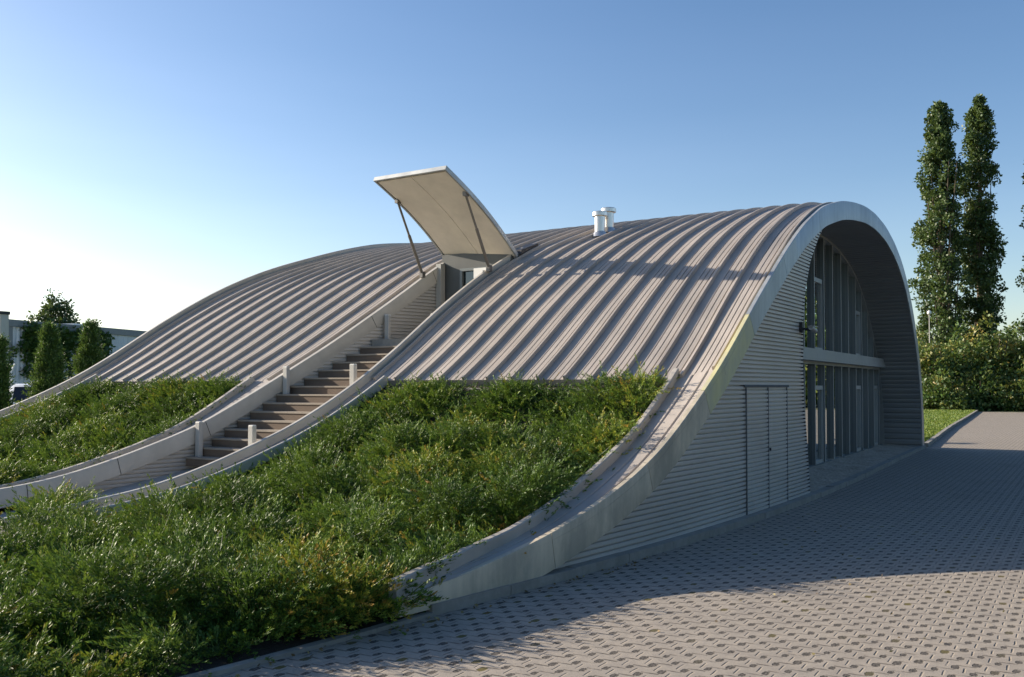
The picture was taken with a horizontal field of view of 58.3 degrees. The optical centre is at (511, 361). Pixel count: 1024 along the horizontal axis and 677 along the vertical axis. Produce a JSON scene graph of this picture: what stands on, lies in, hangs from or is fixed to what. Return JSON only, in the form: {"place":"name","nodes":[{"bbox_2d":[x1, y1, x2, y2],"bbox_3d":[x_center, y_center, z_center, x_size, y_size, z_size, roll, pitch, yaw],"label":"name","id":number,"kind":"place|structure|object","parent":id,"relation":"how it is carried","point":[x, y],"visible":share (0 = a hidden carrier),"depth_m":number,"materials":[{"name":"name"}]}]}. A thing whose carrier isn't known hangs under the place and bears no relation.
{"place":"outdoors","nodes":[
{"label":"outdoors","id":0,"kind":"place"},
{"bbox_2d":[0,409,1023,512],"bbox_3d":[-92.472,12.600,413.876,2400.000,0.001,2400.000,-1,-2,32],"label":"ground","id":1,"kind":"structure","parent":0,"point":[2,509],"depth_m":63.38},
{"bbox_2d":[0,311,9,359],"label":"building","id":2,"kind":"structure","parent":1,"relation":"on","point":[4,322],"depth_m":53.95,"materials":[{"name":"paint"}]},
{"bbox_2d":[0,333,15,409],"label":"columnar conifer","id":3,"kind":"object","parent":1,"relation":"on","point":[6,395],"visible":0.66,"depth_m":23.95,"materials":[{"name":"green plant"}]},
{"bbox_2d":[9,384,30,404],"bbox_3d":[-18.265,1.744,34.885,1.900,1.840,4.370,1,-2,-28],"label":"parked car","id":4,"kind":"object","parent":1,"relation":"on","point":[17,389],"depth_m":34.24,"materials":[{"name":"white paint"}]},
{"bbox_2d":[21,317,72,398],"bbox_3d":[-13.115,0.589,26.018,1.483,3.714,1.500,1,-2,-22],"label":"columnar conifer","id":5,"kind":"object","parent":1,"relation":"on","point":[49,359],"visible":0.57,"depth_m":25.82,"materials":[{"name":"green plant"}]},
{"bbox_2d":[26,288,81,323],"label":"background tree","id":6,"kind":"object","parent":1,"relation":"on","point":[50,308],"visible":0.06,"depth_m":89.90,"materials":[{"name":"green plant"}]},
{"bbox_2d":[8,319,146,387],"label":"warehouse","id":7,"kind":"structure","parent":1,"relation":"on","point":[123,337],"depth_m":58.91,"materials":[{"name":"metal"}]},
{"bbox_2d":[8,320,115,378],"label":"tree","id":8,"kind":"object","parent":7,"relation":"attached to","point":[31,341],"depth_m":59.29,"materials":[{"name":"green plant"}]},
{"bbox_2d":[68,318,106,377],"bbox_3d":[-12.451,0.569,27.027,1.507,3.810,1.392,1,-2,-37],"label":"columnar conifer","id":9,"kind":"object","parent":1,"relation":"on","point":[90,354],"visible":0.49,"depth_m":26.84,"materials":[{"name":"green plant"}]},
{"bbox_2d":[0,369,251,507],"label":"juniper cover","id":10,"kind":"object","parent":1,"relation":"on","point":[39,438],"visible":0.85,"depth_m":15.17,"materials":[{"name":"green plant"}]},
{"bbox_2d":[179,612,433,676],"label":"kerb","id":11,"kind":"structure","parent":1,"relation":"on","point":[243,664],"depth_m":6.04,"materials":[{"name":"concrete"}]},
{"bbox_2d":[25,385,660,676],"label":"planting bed","id":12,"kind":"object","parent":1,"relation":"on","point":[270,646],"visible":0.05,"depth_m":6.27,"materials":[{"name":"soil"}]},
{"bbox_2d":[0,355,682,676],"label":"juniper cover","id":13,"kind":"object","parent":12,"relation":"on","point":[217,562],"visible":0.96,"depth_m":8.19,"materials":[{"name":"green plant"}]},
{"bbox_2d":[0,165,924,616],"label":"curved hall","id":14,"kind":"structure","parent":1,"relation":"on","point":[768,405],"depth_m":14.17,"materials":[{"name":"metal"}]},
{"bbox_2d":[186,313,431,466],"bbox_3d":[-2.919,0.440,14.706,1.976,2.590,3.940,-1,-2,43],"label":"outdoor staircase","id":15,"kind":"structure","parent":14,"relation":"on","point":[289,406],"depth_m":14.51,"materials":[{"name":"paint"}]},
{"bbox_2d":[460,267,483,288],"bbox_3d":[-0.652,-1.066,16.581,0.819,1.500,0.200,-1,-2,32],"label":"entrance door","id":16,"kind":"structure","parent":14,"relation":"in","point":[466,274],"depth_m":16.64,"materials":[{"name":"metal"}]},
{"bbox_2d":[474,267,485,277],"bbox_3d":[-0.502,-1.502,16.354,0.430,0.360,0.031,-1,-2,32],"label":"door sign","id":17,"kind":"object","parent":14,"relation":"attached to","point":[477,271],"visible":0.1,"depth_m":16.41,"materials":[{"name":"white paint"}]},
{"bbox_2d":[743,385,788,514],"bbox_3d":[3.512,1.162,12.586,0.051,1.695,1.861,-1,-2,34],"label":"service door","id":18,"kind":"structure","parent":14,"relation":"in","point":[756,485],"depth_m":12.52,"materials":[{"name":"grey metal"}]},
{"bbox_2d":[805,267,810,347],"bbox_3d":[5.990,-1.478,18.736,0.012,2.437,0.841,-1,-2,31],"label":"window pane","id":19,"kind":"structure","parent":14,"relation":"in","point":[808,294],"depth_m":18.89,"materials":[{"name":"clear glass"}]},
{"bbox_2d":[799,322,817,332],"bbox_3d":[4.508,-0.522,13.947,0.216,0.166,0.310,-1,-2,32],"label":"security camera","id":20,"kind":"object","parent":14,"relation":"attached to","point":[813,329],"visible":1,"depth_m":13.89,"materials":[{"name":"black plastic"}]},
{"bbox_2d":[805,364,811,464],"bbox_3d":[5.990,1.079,18.669,0.012,2.080,0.841,-1,-2,31],"label":"window pane","id":21,"kind":"structure","parent":14,"relation":"in","point":[808,411],"depth_m":18.83,"materials":[{"name":"clear glass"}]},
{"bbox_2d":[814,239,822,349],"bbox_3d":[6.466,-1.463,19.482,0.056,2.445,0.852,-1,-2,31],"label":"window pane","id":22,"kind":"structure","parent":14,"relation":"in","point":[818,282],"depth_m":19.69,"materials":[{"name":"clear glass"}]},
{"bbox_2d":[815,365,823,463],"bbox_3d":[6.466,1.099,19.415,0.056,2.080,0.852,-1,-2,31],"label":"window pane","id":23,"kind":"structure","parent":14,"relation":"in","point":[819,389],"depth_m":19.61,"materials":[{"name":"clear glass"}]},
{"bbox_2d":[824,242,829,350],"bbox_3d":[6.900,-1.445,20.243,0.012,2.449,0.821,-1,-2,31],"label":"window pane","id":24,"kind":"structure","parent":14,"relation":"in","point":[826,247],"depth_m":20.39,"materials":[{"name":"clear glass"}]},
{"bbox_2d":[825,366,830,459],"bbox_3d":[6.900,1.119,20.175,0.012,2.080,0.821,-1,-2,31],"label":"window pane","id":25,"kind":"structure","parent":14,"relation":"in","point":[827,368],"depth_m":20.32,"materials":[{"name":"clear glass"}]},
{"bbox_2d":[833,250,837,351],"bbox_3d":[7.350,-1.408,20.987,0.012,2.414,0.841,-1,-2,31],"label":"window pane","id":26,"kind":"structure","parent":14,"relation":"in","point":[835,309],"depth_m":21.13,"materials":[{"name":"clear glass"}]},
{"bbox_2d":[834,366,838,457],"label":"window pane","id":27,"kind":"structure","parent":14,"relation":"in","point":[836,416],"depth_m":21.06,"materials":[{"name":"clear glass"}]},
{"bbox_2d":[841,260,844,352],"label":"window pane","id":28,"kind":"structure","parent":14,"relation":"in","point":[842,264],"depth_m":21.87,"materials":[{"name":"clear glass"}]},
{"bbox_2d":[842,367,845,454],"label":"window pane","id":29,"kind":"structure","parent":14,"relation":"in","point":[843,368],"depth_m":21.81,"materials":[{"name":"clear glass"}]},
{"bbox_2d":[848,271,852,353],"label":"window pane","id":30,"kind":"structure","parent":14,"relation":"in","point":[849,275],"depth_m":22.61,"materials":[{"name":"clear glass"}]},
{"bbox_2d":[849,368,853,452],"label":"window pane","id":31,"kind":"structure","parent":14,"relation":"in","point":[850,369],"depth_m":22.54,"materials":[{"name":"clear glass"}]},
{"bbox_2d":[856,288,860,354],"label":"window pane","id":32,"kind":"structure","parent":14,"relation":"in","point":[858,345],"depth_m":23.38,"materials":[{"name":"clear glass"}]},
{"bbox_2d":[856,368,861,450],"bbox_3d":[8.690,1.195,23.096,0.056,2.080,0.751,-1,-2,31],"label":"window pane","id":33,"kind":"structure","parent":14,"relation":"in","point":[859,446],"depth_m":23.33,"materials":[{"name":"clear glass"}]},
{"bbox_2d":[862,369,864,448],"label":"window pane","id":34,"kind":"structure","parent":14,"relation":"in","point":[863,370],"depth_m":23.96,"materials":[{"name":"clear glass"}]},
{"bbox_2d":[862,306,864,355],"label":"window pane","id":35,"kind":"structure","parent":14,"relation":"in","point":[863,352],"depth_m":24.01,"materials":[{"name":"clear glass"}]},
{"bbox_2d":[868,330,869,356],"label":"window pane","id":36,"kind":"structure","parent":14,"relation":"in","point":[868,330],"depth_m":24.66,"materials":[{"name":"clear glass"}]},
{"bbox_2d":[868,369,870,446],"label":"window pane","id":37,"kind":"structure","parent":14,"relation":"in","point":[869,370],"depth_m":24.67,"materials":[{"name":"clear glass"}]},
{"bbox_2d":[874,370,877,445],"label":"window pane","id":38,"kind":"structure","parent":14,"relation":"in","point":[875,387],"depth_m":25.41,"materials":[{"name":"clear glass"}]},
{"bbox_2d":[927,310,931,342],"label":"street lamp","id":39,"kind":"object","parent":1,"relation":"on","point":[929,312],"visible":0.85,"depth_m":76.06,"materials":[{"name":"metal"}]},
{"bbox_2d":[907,100,973,358],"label":"poplar tree","id":40,"kind":"object","parent":1,"relation":"on","point":[936,231],"visible":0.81,"depth_m":79.71,"materials":[{"name":"green plant"}]},
{"bbox_2d":[916,328,977,409],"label":"hedge shrub","id":41,"kind":"object","parent":1,"relation":"on","point":[927,356],"visible":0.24,"depth_m":67.42,"materials":[{"name":"green plant"}]},
{"bbox_2d":[922,369,981,409],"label":"hedge shrub","id":42,"kind":"object","parent":1,"relation":"on","point":[939,398],"visible":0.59,"depth_m":64.66,"materials":[{"name":"green plant"}]},
{"bbox_2d":[921,315,1002,387],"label":"hedge shrub","id":43,"kind":"object","parent":1,"relation":"on","point":[978,350],"visible":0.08,"depth_m":68.35,"materials":[{"name":"green plant"}]},
{"bbox_2d":[956,93,1008,352],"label":"poplar tree","id":44,"kind":"object","parent":1,"relation":"on","point":[982,232],"visible":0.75,"depth_m":80.63,"materials":[{"name":"green plant"}]},
{"bbox_2d":[945,365,1022,411],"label":"hedge shrub","id":45,"kind":"object","parent":1,"relation":"on","point":[990,385],"visible":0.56,"depth_m":64.83,"materials":[{"name":"green plant"}]},
{"bbox_2d":[957,311,1023,409],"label":"hedge shrub","id":46,"kind":"object","parent":1,"relation":"on","point":[1010,343],"visible":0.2,"depth_m":67.91,"materials":[{"name":"green plant"}]},
{"bbox_2d":[977,333,1023,400],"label":"hedge shrub","id":47,"kind":"object","parent":1,"relation":"on","point":[1019,365],"visible":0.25,"depth_m":67.38,"materials":[{"name":"green plant"}]},
{"bbox_2d":[980,367,1023,411],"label":"hedge shrub","id":48,"kind":"object","parent":1,"relation":"on","point":[1013,393],"visible":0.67,"depth_m":64.26,"materials":[{"name":"green plant"}]},
{"bbox_2d":[985,312,1023,342],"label":"background tree","id":49,"kind":"object","parent":1,"relation":"on","point":[1014,334],"visible":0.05,"depth_m":83.63,"materials":[{"name":"green plant"}]},
{"bbox_2d":[1015,164,1023,329],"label":"poplar tree","id":50,"kind":"object","parent":1,"relation":"on","point":[1022,269],"visible":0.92,"depth_m":81.56,"materials":[{"name":"green plant"}]},
{"bbox_2d":[0,0,1023,348],"label":"sky","id":51,"kind":"structure","parent":0,"point":[158,157],"materials":[{"name":"blue"}]},
{"bbox_2d":[215,412,1023,676],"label":"paving","id":52,"kind":"structure","parent":0,"point":[950,494],"depth_m":7.35,"materials":[{"name":"grey concrete"}]},
{"bbox_2d":[418,445,925,615],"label":"kerb","id":53,"kind":"structure","parent":52,"relation":"on","point":[572,571],"depth_m":9.42,"materials":[{"name":"concrete"}]},
{"bbox_2d":[809,444,916,491],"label":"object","id":54,"kind":"structure","parent":52,"relation":"on","point":[830,472],"depth_m":19.39,"materials":[{"name":"grey concrete"}]},
{"bbox_2d":[924,410,977,446],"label":"kerb","id":55,"kind":"structure","parent":52,"relation":"on","point":[933,439],"depth_m":34.31,"materials":[{"name":"concrete"}]},
{"bbox_2d":[235,516,1023,676],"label":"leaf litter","id":56,"kind":"object","parent":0,"point":[476,605],"visible":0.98,"depth_m":7.06,"materials":[{"name":"brown plant"}]},
{"bbox_2d":[923,408,974,441],"bbox_3d":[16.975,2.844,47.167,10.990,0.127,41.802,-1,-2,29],"label":"grass","id":57,"kind":"structure","parent":0,"point":[930,431],"depth_m":44.87,"materials":[{"name":"green plant"}]}
]}

